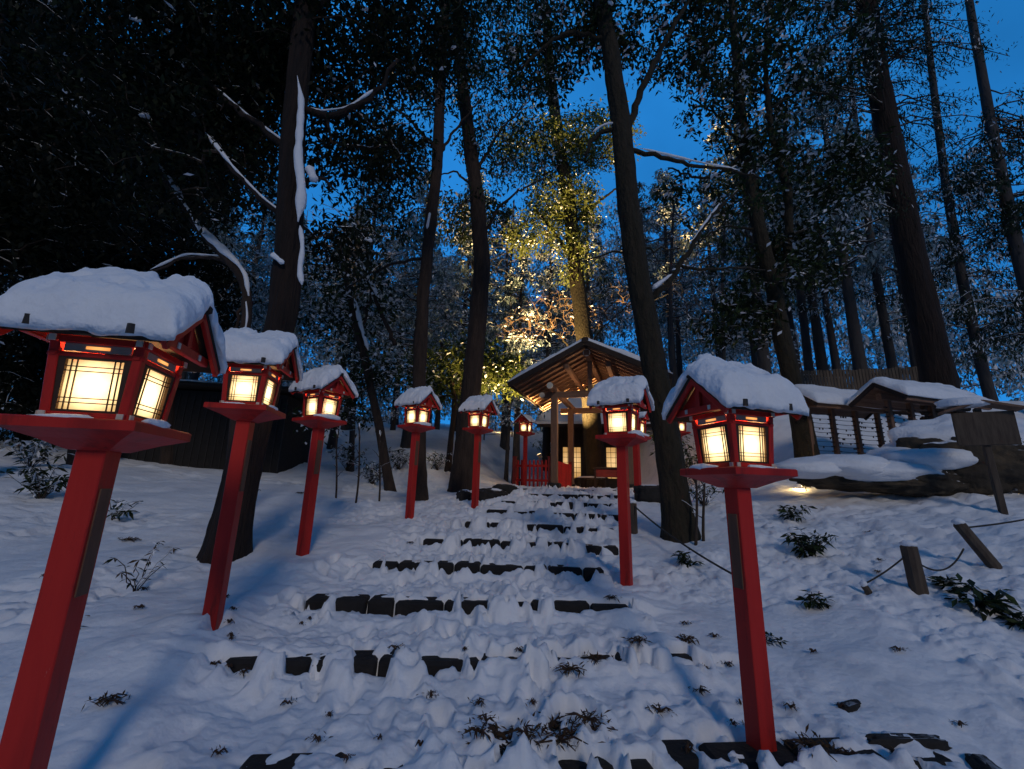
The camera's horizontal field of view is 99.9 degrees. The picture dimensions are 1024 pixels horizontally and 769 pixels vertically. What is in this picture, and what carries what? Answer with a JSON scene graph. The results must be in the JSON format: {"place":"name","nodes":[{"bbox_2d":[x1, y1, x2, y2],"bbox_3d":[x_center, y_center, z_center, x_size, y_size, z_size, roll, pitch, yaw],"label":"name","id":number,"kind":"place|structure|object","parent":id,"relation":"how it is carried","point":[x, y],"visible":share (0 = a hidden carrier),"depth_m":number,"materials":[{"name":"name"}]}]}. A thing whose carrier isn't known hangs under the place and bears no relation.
{"place":"outdoors","nodes":[
{"label":"outdoors","id":0,"kind":"place"},
{"bbox_2d":[0,401,1023,768],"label":"snow ground","id":1,"kind":"structure","parent":0,"point":[186,705],"depth_m":3.44,"materials":[{"name":"snow"}]},
{"bbox_2d":[0,464,68,498],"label":"shrub","id":2,"kind":"object","parent":1,"relation":"on","point":[45,488],"visible":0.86,"depth_m":6.54,"materials":[{"name":"green plant"}]},
{"bbox_2d":[0,438,74,466],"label":"shrub","id":3,"kind":"object","parent":1,"relation":"on","point":[30,455],"visible":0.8,"depth_m":8.73,"materials":[{"name":"green plant"}]},
{"bbox_2d":[0,0,119,446],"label":"evergreen tree","id":4,"kind":"object","parent":1,"relation":"on","point":[22,369],"visible":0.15,"depth_m":12.34,"materials":[{"name":"green plant"}]},
{"bbox_2d":[0,0,153,293],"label":"evergreen tree","id":5,"kind":"object","parent":1,"relation":"on","point":[13,242],"visible":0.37,"depth_m":8.86,"materials":[{"name":"green plant"}]},
{"bbox_2d":[0,1,219,464],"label":"evergreen tree","id":6,"kind":"object","parent":1,"relation":"on","point":[118,262],"visible":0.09,"depth_m":11.39,"materials":[{"name":"green plant"}]},
{"bbox_2d":[0,267,227,768],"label":"lantern","id":7,"kind":"object","parent":1,"relation":"on","point":[127,347],"visible":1,"depth_m":1.75,"materials":[{"name":"paint"}]},
{"bbox_2d":[50,355,131,413],"bbox_3d":[-1.739,0.002,1.781,0.268,0.227,0.017,5,-10,-13],"label":"window","id":8,"kind":"structure","parent":7,"relation":"in","point":[82,384],"depth_m":1.78,"materials":[{"name":"paper"}]},
{"bbox_2d":[132,364,174,419],"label":"window","id":9,"kind":"structure","parent":7,"relation":"in","point":[155,387],"depth_m":1.96,"materials":[{"name":"paper"}]},
{"bbox_2d":[106,497,142,520],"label":"shrub","id":10,"kind":"object","parent":1,"relation":"on","point":[118,512],"visible":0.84,"depth_m":6.03,"materials":[{"name":"green plant"}]},
{"bbox_2d":[0,16,252,457],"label":"leaning tree","id":11,"kind":"object","parent":1,"relation":"on","point":[227,257],"visible":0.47,"depth_m":8.03,"materials":[{"name":"green plant"}]},
{"bbox_2d":[102,541,178,591],"bbox_3d":[-3.265,1.701,3.940,0.509,0.445,0.747,4,-14,-10],"label":"shrub","id":12,"kind":"object","parent":1,"relation":"on","point":[136,564],"visible":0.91,"depth_m":3.89,"materials":[{"name":"green plant"}]},
{"bbox_2d":[71,0,314,464],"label":"evergreen tree","id":13,"kind":"object","parent":1,"relation":"on","point":[223,306],"visible":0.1,"depth_m":13.47,"materials":[{"name":"green plant"}]},
{"bbox_2d":[120,379,311,472],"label":"dark shed","id":14,"kind":"structure","parent":1,"relation":"on","point":[208,431],"depth_m":12.56,"materials":[{"name":"wood"}]},
{"bbox_2d":[188,191,255,379],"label":"cedar tree","id":15,"kind":"object","parent":1,"relation":"on","point":[194,375],"visible":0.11,"depth_m":25.03,"materials":[{"name":"green plant"}]},
{"bbox_2d":[218,175,276,320],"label":"cedar tree","id":16,"kind":"object","parent":1,"relation":"on","point":[260,241],"visible":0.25,"depth_m":31.20,"materials":[{"name":"green plant"}]},
{"bbox_2d":[0,0,496,563],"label":"evergreen tree","id":17,"kind":"object","parent":1,"relation":"on","point":[174,88],"visible":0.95,"depth_m":6.61,"materials":[{"name":"green plant"}]},
{"bbox_2d":[202,327,302,630],"bbox_3d":[-2.275,0.860,3.523,0.649,2.809,0.596,4,-14,-9],"label":"lantern","id":18,"kind":"object","parent":1,"relation":"on","point":[261,366],"visible":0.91,"depth_m":3.54,"materials":[{"name":"red wood"}]},
{"bbox_2d":[226,374,261,401],"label":"window","id":19,"kind":"structure","parent":18,"relation":"in","point":[240,387],"depth_m":3.58,"materials":[{"name":"white paper"}]},
{"bbox_2d":[206,213,311,385],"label":"cedar tree","id":20,"kind":"object","parent":1,"relation":"on","point":[261,308],"visible":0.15,"depth_m":19.82,"materials":[{"name":"green plant"}]},
{"bbox_2d":[288,364,358,555],"bbox_3d":[-2.495,1.105,5.396,0.673,2.817,0.597,-5,-15,26],"label":"lantern","id":21,"kind":"object","parent":1,"relation":"on","point":[325,390],"visible":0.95,"depth_m":5.42,"materials":[{"name":"red wood"}]},
{"bbox_2d":[296,209,391,448],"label":"cedar tree","id":22,"kind":"object","parent":1,"relation":"on","point":[331,440],"visible":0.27,"depth_m":18.32,"materials":[{"name":"green plant"}]},
{"bbox_2d":[326,442,368,470],"bbox_3d":[-5.405,2.414,14.182,1.324,0.945,1.696,2,-13,0],"label":"shrub","id":23,"kind":"object","parent":1,"relation":"on","point":[345,457],"visible":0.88,"depth_m":14.05,"materials":[{"name":"green plant"}]},
{"bbox_2d":[304,200,407,471],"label":"bare tree","id":24,"kind":"object","parent":1,"relation":"on","point":[352,441],"visible":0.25,"depth_m":15.27,"materials":[{"name":"brown plant"}]},
{"bbox_2d":[282,239,435,491],"bbox_3d":[-4.826,-0.551,12.430,4.729,7.510,3.254,-1,-14,11],"label":"leaning tree","id":25,"kind":"object","parent":1,"relation":"on","point":[358,327],"visible":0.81,"depth_m":12.18,"materials":[{"name":"green plant"}]},
{"bbox_2d":[312,166,415,429],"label":"cedar tree","id":26,"kind":"object","parent":1,"relation":"on","point":[343,427],"visible":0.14,"depth_m":24.59,"materials":[{"name":"green plant"}]},
{"bbox_2d":[356,460,394,484],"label":"shrub","id":27,"kind":"object","parent":1,"relation":"on","point":[374,479],"visible":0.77,"depth_m":11.96,"materials":[{"name":"green plant"}]},
{"bbox_2d":[357,267,416,429],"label":"cedar tree","id":28,"kind":"object","parent":1,"relation":"on","point":[393,417],"visible":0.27,"depth_m":23.71,"materials":[{"name":"green plant"}]},
{"bbox_2d":[368,210,432,424],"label":"cedar tree","id":29,"kind":"object","parent":1,"relation":"on","point":[409,273],"visible":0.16,"depth_m":32.88,"materials":[{"name":"green plant"}]},
{"bbox_2d":[352,171,468,447],"bbox_3d":[-4.718,-3.888,20.758,5.168,14.832,4.945,-4,-14,21],"label":"cedar tree","id":30,"kind":"object","parent":1,"relation":"on","point":[406,435],"visible":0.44,"depth_m":20.55,"materials":[{"name":"green plant"}]},
{"bbox_2d":[394,386,441,518],"bbox_3d":[-1.712,1.395,7.470,0.636,2.799,0.597,-7,-16,31],"label":"lantern","id":31,"kind":"object","parent":1,"relation":"on","point":[418,404],"visible":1,"depth_m":7.51,"materials":[{"name":"red wood"}]},
{"bbox_2d":[326,0,519,500],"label":"evergreen tree","id":32,"kind":"object","parent":1,"relation":"on","point":[421,330],"visible":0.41,"depth_m":11.85,"materials":[{"name":"green plant"}]},
{"bbox_2d":[428,265,464,429],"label":"cedar tree","id":33,"kind":"object","parent":1,"relation":"on","point":[437,421],"visible":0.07,"depth_m":28.48,"materials":[{"name":"green plant"}]},
{"bbox_2d":[226,649,692,677],"bbox_3d":[-0.251,2.055,3.062,3.356,0.275,0.266,3,-14,-6],"label":"stone step","id":34,"kind":"object","parent":1,"relation":"on","point":[365,661],"visible":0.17,"depth_m":2.92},
{"bbox_2d":[402,170,518,363],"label":"cedar tree","id":35,"kind":"object","parent":1,"relation":"on","point":[453,324],"visible":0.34,"depth_m":23.50,"materials":[{"name":"green plant"}]},
{"bbox_2d":[390,318,533,471],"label":"evergreen tree","id":36,"kind":"object","parent":1,"relation":"on","point":[495,374],"visible":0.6,"depth_m":16.33,"materials":[{"name":"green plant"}]},
{"bbox_2d":[305,593,628,616],"bbox_3d":[-0.383,2.106,3.946,2.907,0.268,0.254,2,-14,-2],"label":"stone step","id":37,"kind":"object","parent":1,"relation":"on","point":[377,604],"visible":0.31,"depth_m":3.86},
{"bbox_2d":[430,219,505,430],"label":"cedar tree","id":38,"kind":"object","parent":1,"relation":"on","point":[466,295],"visible":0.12,"depth_m":29.78,"materials":[{"name":"green plant"}]},
{"bbox_2d":[458,394,499,508],"bbox_3d":[-0.715,1.577,8.729,0.676,2.795,0.596,-6,-15,27],"label":"lantern","id":39,"kind":"object","parent":1,"relation":"on","point":[479,409],"visible":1,"depth_m":8.77,"materials":[{"name":"red wood"}]},
{"bbox_2d":[372,559,603,581],"bbox_3d":[-0.282,2.188,4.935,2.626,0.264,0.246,1,-14,2],"label":"stone step","id":40,"kind":"object","parent":1,"relation":"on","point":[449,568],"visible":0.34,"depth_m":4.86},
{"bbox_2d":[469,488,507,500],"bbox_3d":[-0.471,2.554,9.719,0.662,0.430,0.824,-10,-17,39],"label":"rock","id":41,"kind":"object","parent":1,"relation":"on","point":[487,493],"visible":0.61,"depth_m":9.45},
{"bbox_2d":[417,0,580,491],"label":"evergreen tree","id":42,"kind":"object","parent":1,"relation":"on","point":[461,474],"visible":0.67,"depth_m":14.19,"materials":[{"name":"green plant"}]},
{"bbox_2d":[457,208,546,449],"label":"cedar tree","id":43,"kind":"object","parent":1,"relation":"on","point":[504,426],"visible":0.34,"depth_m":31.61,"materials":[{"name":"green plant"}]},
{"bbox_2d":[458,200,548,481],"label":"bare tree","id":44,"kind":"object","parent":1,"relation":"on","point":[506,470],"visible":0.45,"depth_m":23.02,"materials":[{"name":"brown plant"}]},
{"bbox_2d":[4,188,1023,433],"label":"wood","id":45,"kind":"object","parent":1,"relation":"on","point":[1000,362],"visible":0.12,"depth_m":33.04,"materials":[{"name":"plant"}]},
{"bbox_2d":[485,254,551,485],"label":"cedar tree","id":46,"kind":"object","parent":1,"relation":"on","point":[526,342],"visible":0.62,"depth_m":22.40,"materials":[{"name":"green plant"}]},
{"bbox_2d":[423,538,618,554],"bbox_3d":[0.090,2.281,5.892,2.658,0.271,0.250,0,-14,8],"label":"stone step","id":47,"kind":"object","parent":1,"relation":"on","point":[596,550],"visible":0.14,"depth_m":5.84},
{"bbox_2d":[514,413,537,485],"bbox_3d":[0.400,2.139,13.064,0.556,2.515,0.610,-6,-15,29],"label":"lantern","id":48,"kind":"object","parent":1,"relation":"on","point":[525,422],"visible":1,"depth_m":13.10,"materials":[{"name":"red wood"}]},
{"bbox_2d":[512,456,550,486],"bbox_3d":[0.619,2.741,13.296,1.260,1.030,0.130,-3,-14,17],"label":"picket fence","id":49,"kind":"object","parent":1,"relation":"on","point":[515,473],"visible":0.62,"depth_m":13.25,"materials":[{"name":"paint"}]},
{"bbox_2d":[465,521,613,533],"bbox_3d":[0.411,2.370,6.871,2.394,0.274,0.260,-2,-14,13],"label":"stone step","id":50,"kind":"object","parent":1,"relation":"on","point":[549,527],"visible":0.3,"depth_m":6.74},
{"bbox_2d":[505,235,575,470],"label":"cedar tree","id":51,"kind":"object","parent":1,"relation":"on","point":[547,276],"visible":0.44,"depth_m":28.26,"materials":[{"name":"green plant"}]},
{"bbox_2d":[495,277,632,487],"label":"bare tree","id":52,"kind":"object","parent":1,"relation":"on","point":[628,305],"visible":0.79,"depth_m":21.57,"materials":[{"name":"plant"}]},
{"bbox_2d":[558,461,571,486],"bbox_3d":[1.724,3.030,14.376,0.130,1.030,2.690,-3,-14,17],"label":"picket fence","id":53,"kind":"object","parent":1,"relation":"on","point":[564,474],"visible":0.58,"depth_m":14.40,"materials":[{"name":"paint"}]},
{"bbox_2d":[488,0,646,487],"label":"ivy tree","id":54,"kind":"object","parent":1,"relation":"on","point":[566,207],"visible":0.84,"depth_m":20.68,"materials":[{"name":"green plant"}]},
{"bbox_2d":[534,724,605,751],"bbox_3d":[0.261,1.784,2.150,0.329,0.102,0.272,-9,-17,36],"label":"fallen sprig","id":55,"kind":"object","parent":1,"relation":"on","point":[561,740],"visible":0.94,"depth_m":2.15,"materials":[{"name":"plant"}]},
{"bbox_2d":[565,709,609,729],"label":"fallen sprig","id":56,"kind":"object","parent":1,"relation":"on","point":[585,717],"visible":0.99,"depth_m":2.31,"materials":[{"name":"plant"}]},
{"bbox_2d":[545,203,633,349],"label":"cedar tree","id":57,"kind":"object","parent":1,"relation":"on","point":[600,261],"visible":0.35,"depth_m":30.10,"materials":[{"name":"green plant"}]},
{"bbox_2d":[507,337,673,487],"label":"pavilion","id":58,"kind":"structure","parent":1,"relation":"on","point":[576,369],"depth_m":13.40,"materials":[{"name":"brown wood"}]},
{"bbox_2d":[536,398,650,488],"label":"shrine hall","id":59,"kind":"structure","parent":1,"relation":"on","point":[610,454],"depth_m":22.02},
{"bbox_2d":[239,737,952,768],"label":"stone step","id":60,"kind":"object","parent":1,"relation":"on","point":[784,754],"visible":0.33,"depth_m":2.19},
{"bbox_2d":[587,375,654,585],"bbox_3d":[1.254,1.258,4.827,0.668,2.810,0.596,-7,-16,31],"label":"lantern","id":61,"kind":"object","parent":1,"relation":"on","point":[620,402],"visible":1,"depth_m":4.85,"materials":[{"name":"red wood"}]},
{"bbox_2d":[606,412,627,432],"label":"window","id":62,"kind":"structure","parent":61,"relation":"in","point":[617,421],"depth_m":4.90,"materials":[{"name":"yellow paper"}]},
{"bbox_2d":[476,0,802,543],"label":"oak tree","id":63,"kind":"object","parent":1,"relation":"on","point":[677,514],"visible":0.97,"depth_m":8.02,"materials":[{"name":"brown plant"}]},
{"bbox_2d":[598,181,682,312],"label":"cedar tree","id":64,"kind":"object","parent":1,"relation":"on","point":[622,269],"visible":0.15,"depth_m":31.36,"materials":[{"name":"green plant"}]},
{"bbox_2d":[633,411,650,492],"bbox_3d":[2.498,1.721,8.581,0.656,2.796,0.596,-10,-17,39],"label":"lantern","id":65,"kind":"object","parent":1,"relation":"on","point":[643,418],"visible":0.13,"depth_m":8.59,"materials":[{"name":"red wood"}]},
{"bbox_2d":[632,484,659,502],"bbox_3d":[2.819,2.184,8.405,0.905,0.451,0.649,-5,-15,25],"label":"rock","id":66,"kind":"object","parent":1,"relation":"on","point":[646,493],"visible":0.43,"depth_m":8.23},
{"bbox_2d":[608,185,724,388],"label":"bare tree","id":67,"kind":"object","parent":1,"relation":"on","point":[671,335],"visible":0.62,"depth_m":15.28,"materials":[{"name":"green plant"}]},
{"bbox_2d":[623,167,720,386],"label":"cedar tree","id":68,"kind":"object","parent":1,"relation":"on","point":[686,286],"visible":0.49,"depth_m":24.64,"materials":[{"name":"green plant"}]},
{"bbox_2d":[646,431,697,481],"bbox_3d":[5.440,2.161,13.181,2.935,1.756,2.722,2,-13,0],"label":"shrub","id":69,"kind":"object","parent":1,"relation":"on","point":[689,458],"visible":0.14,"depth_m":12.97,"materials":[{"name":"green plant"}]},
{"bbox_2d":[650,220,710,377],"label":"cedar tree","id":70,"kind":"object","parent":1,"relation":"on","point":[679,358],"visible":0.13,"depth_m":30.98,"materials":[{"name":"green plant"}]},
{"bbox_2d":[688,478,723,505],"bbox_3d":[3.463,1.941,7.649,0.955,0.536,0.773,-3,-14,18],"label":"shrub","id":71,"kind":"object","parent":1,"relation":"on","point":[692,489],"visible":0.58,"depth_m":7.65,"materials":[{"name":"green plant"}]},
{"bbox_2d":[675,175,744,357],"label":"cedar tree","id":72,"kind":"object","parent":1,"relation":"on","point":[703,217],"visible":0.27,"depth_m":29.98,"materials":[{"name":"green plant"}]},
{"bbox_2d":[659,210,767,360],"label":"bare tree","id":73,"kind":"object","parent":1,"relation":"on","point":[711,309],"visible":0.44,"depth_m":18.36,"materials":[{"name":"brown plant"}]},
{"bbox_2d":[661,353,808,751],"bbox_3d":[1.344,1.145,2.469,0.646,2.739,0.578,6,-14,-17],"label":"lantern","id":74,"kind":"object","parent":1,"relation":"on","point":[729,410],"visible":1,"depth_m":2.49,"materials":[{"name":"red wood"}]},
{"bbox_2d":[697,424,730,463],"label":"window","id":75,"kind":"structure","parent":74,"relation":"in","point":[713,441],"depth_m":2.62,"materials":[{"name":"yellow paper"}]},
{"bbox_2d":[736,424,768,463],"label":"window","id":76,"kind":"structure","parent":74,"relation":"in","point":[752,440],"depth_m":2.53,"materials":[{"name":"yellow paper"}]},
{"bbox_2d":[714,230,798,366],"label":"cedar tree","id":77,"kind":"object","parent":1,"relation":"on","point":[729,351],"visible":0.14,"depth_m":25.39,"materials":[{"name":"green plant"}]},
{"bbox_2d":[682,78,831,373],"bbox_3d":[11.420,-7.556,20.529,6.067,18.480,6.508,-6,-16,30],"label":"cedar tree","id":78,"kind":"object","parent":1,"relation":"on","point":[763,362],"visible":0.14,"depth_m":20.66,"materials":[{"name":"green plant"}]},
{"bbox_2d":[642,0,907,457],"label":"oak tree","id":79,"kind":"object","parent":1,"relation":"on","point":[775,279],"visible":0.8,"depth_m":10.96,"materials":[{"name":"green plant"}]},
{"bbox_2d":[745,169,828,370],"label":"cedar tree","id":80,"kind":"object","parent":1,"relation":"on","point":[791,320],"visible":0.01,"depth_m":31.36,"materials":[{"name":"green plant"}]},
{"bbox_2d":[777,505,816,522],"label":"shrub","id":81,"kind":"object","parent":1,"relation":"on","point":[790,515],"visible":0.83,"depth_m":6.23,"materials":[{"name":"green plant"}]},
{"bbox_2d":[740,114,868,372],"bbox_3d":[15.658,-7.302,23.295,6.524,18.473,6.082,14,-18,-43],"label":"cedar tree","id":82,"kind":"object","parent":1,"relation":"on","point":[821,361],"visible":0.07,"depth_m":22.19,"materials":[{"name":"green plant"}]},
{"bbox_2d":[780,724,837,761],"bbox_3d":[1.568,1.879,2.240,0.250,0.093,0.248,11,-16,-34],"label":"fallen sprig","id":83,"kind":"object","parent":1,"relation":"on","point":[807,742],"visible":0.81,"depth_m":2.25,"materials":[{"name":"plant"}]},
{"bbox_2d":[781,527,837,557],"bbox_3d":[3.443,1.864,4.978,0.585,0.383,0.530,-7,-16,31],"label":"shrub","id":84,"kind":"object","parent":1,"relation":"on","point":[813,548],"visible":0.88,"depth_m":4.95,"materials":[{"name":"green plant"}]},
{"bbox_2d":[794,590,834,609],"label":"shrub","id":85,"kind":"object","parent":1,"relation":"on","point":[808,601],"visible":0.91,"depth_m":3.89,"materials":[{"name":"green plant"}]},
{"bbox_2d":[785,179,872,388],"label":"cedar tree","id":86,"kind":"object","parent":1,"relation":"on","point":[834,356],"visible":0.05,"depth_m":28.03,"materials":[{"name":"green plant"}]},
{"bbox_2d":[774,119,912,370],"bbox_3d":[15.099,-6.430,20.974,7.226,15.987,4.458,2,-13,0],"label":"cedar tree","id":87,"kind":"object","parent":1,"relation":"on","point":[802,310],"visible":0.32,"depth_m":20.21,"materials":[{"name":"green plant"}]},
{"bbox_2d":[795,384,906,455],"bbox_3d":[7.423,1.141,9.543,2.700,2.216,1.080,5,-14,-15],"label":"strip rack","id":88,"kind":"object","parent":1,"relation":"on","point":[831,402],"visible":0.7,"depth_m":9.46,"materials":[{"name":"wood"}]},
{"bbox_2d":[760,38,950,387],"bbox_3d":[13.995,-7.862,18.593,6.342,18.819,5.981,-5,-15,26],"label":"cedar tree","id":89,"kind":"object","parent":1,"relation":"on","point":[858,355],"visible":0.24,"depth_m":17.95,"materials":[{"name":"green plant"}]},
{"bbox_2d":[801,366,918,389],"bbox_3d":[12.387,0.036,15.114,4.642,1.258,0.080,-2,-14,14],"label":"bamboo fence","id":90,"kind":"object","parent":1,"relation":"on","point":[844,375],"visible":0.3,"depth_m":15.22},
{"bbox_2d":[739,0,1016,416],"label":"cedar tree","id":91,"kind":"object","parent":1,"relation":"on","point":[935,362],"visible":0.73,"depth_m":13.13,"materials":[{"name":"green plant"}]},
{"bbox_2d":[856,280,907,371],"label":"cedar tree","id":92,"kind":"object","parent":1,"relation":"on","point":[873,335],"visible":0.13,"depth_m":41.86,"materials":[{"name":"green plant"}]},
{"bbox_2d":[804,62,963,371],"bbox_3d":[17.132,-7.844,20.537,5.842,19.188,4.784,8,-15,-24],"label":"cedar tree","id":93,"kind":"object","parent":1,"relation":"on","point":[880,300],"visible":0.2,"depth_m":19.31,"materials":[{"name":"green plant"}]},
{"bbox_2d":[774,414,1023,497],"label":"boulder","id":94,"kind":"object","parent":1,"relation":"on","point":[921,458],"visible":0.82,"depth_m":6.65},
{"bbox_2d":[865,733,951,750],"bbox_3d":[2.163,1.966,2.360,0.490,0.072,0.064,2,-14,-3],"label":"rock","id":95,"kind":"object","parent":1,"relation":"on","point":[889,741],"visible":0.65,"depth_m":2.34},
{"bbox_2d":[838,119,982,380],"bbox_3d":[21.016,-6.846,23.268,5.894,17.880,5.494,6,-14,-18],"label":"cedar tree","id":96,"kind":"object","parent":1,"relation":"on","point":[910,343],"visible":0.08,"depth_m":22.83,"materials":[{"name":"green plant"}]},
{"bbox_2d":[864,228,961,350],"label":"cedar tree","id":97,"kind":"object","parent":1,"relation":"on","point":[898,314],"visible":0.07,"depth_m":31.78,"materials":[{"name":"green plant"}]},
{"bbox_2d":[898,540,928,594],"bbox_3d":[3.734,1.780,3.976,0.162,0.651,0.137,2,-13,0],"label":"stake","id":98,"kind":"object","parent":1,"relation":"on","point":[914,572],"visible":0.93,"depth_m":3.96,"materials":[{"name":"brown wood"}]},
{"bbox_2d":[847,377,991,441],"bbox_3d":[8.328,0.960,8.666,2.550,2.173,1.129,6,-14,-17],"label":"strip rack","id":99,"kind":"object","parent":1,"relation":"on","point":[891,395],"visible":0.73,"depth_m":8.51,"materials":[{"name":"wood"}]},
{"bbox_2d":[883,0,1023,400],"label":"cedar tree","id":100,"kind":"object","parent":1,"relation":"on","point":[986,383],"visible":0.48,"depth_m":17.56,"materials":[{"name":"green plant"}]},
{"bbox_2d":[926,573,983,593],"bbox_3d":[4.069,1.902,3.970,0.372,0.303,0.361,-6,-15,29],"label":"shrub","id":101,"kind":"object","parent":1,"relation":"on","point":[948,584],"visible":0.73,"depth_m":3.94,"materials":[{"name":"green plant"}]},
{"bbox_2d":[911,0,1023,380],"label":"cedar tree","id":102,"kind":"object","parent":1,"relation":"on","point":[1008,216],"visible":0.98,"depth_m":14.39,"materials":[{"name":"green plant"}]},
{"bbox_2d":[951,518,1002,568],"bbox_3d":[4.749,1.706,4.349,0.403,0.666,0.111,-1,-14,12],"label":"stake","id":103,"kind":"object","parent":1,"relation":"on","point":[984,554],"visible":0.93,"depth_m":4.35,"materials":[{"name":"brown wood"}]},
{"bbox_2d":[934,397,1023,514],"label":"notice board","id":104,"kind":"object","parent":1,"relation":"on","point":[984,430],"visible":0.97,"depth_m":5.91,"materials":[{"name":"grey wood"}]},
{"bbox_2d":[942,579,1022,621],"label":"shrub","id":105,"kind":"object","parent":1,"relation":"on","point":[990,603],"visible":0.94,"depth_m":3.58,"materials":[{"name":"green plant"}]},
{"bbox_2d":[965,753,1001,768],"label":"rock","id":106,"kind":"object","parent":1,"relation":"on","point":[977,761],"visible":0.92,"depth_m":2.23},
{"bbox_2d":[993,611,1023,630],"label":"shrub","id":107,"kind":"object","parent":1,"relation":"on","point":[1016,618],"visible":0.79,"depth_m":3.40,"materials":[{"name":"green plant"}]},
{"bbox_2d":[4,0,1023,428],"label":"sky","id":108,"kind":"structure","parent":0,"point":[657,113],"materials":[{"name":"blue"}]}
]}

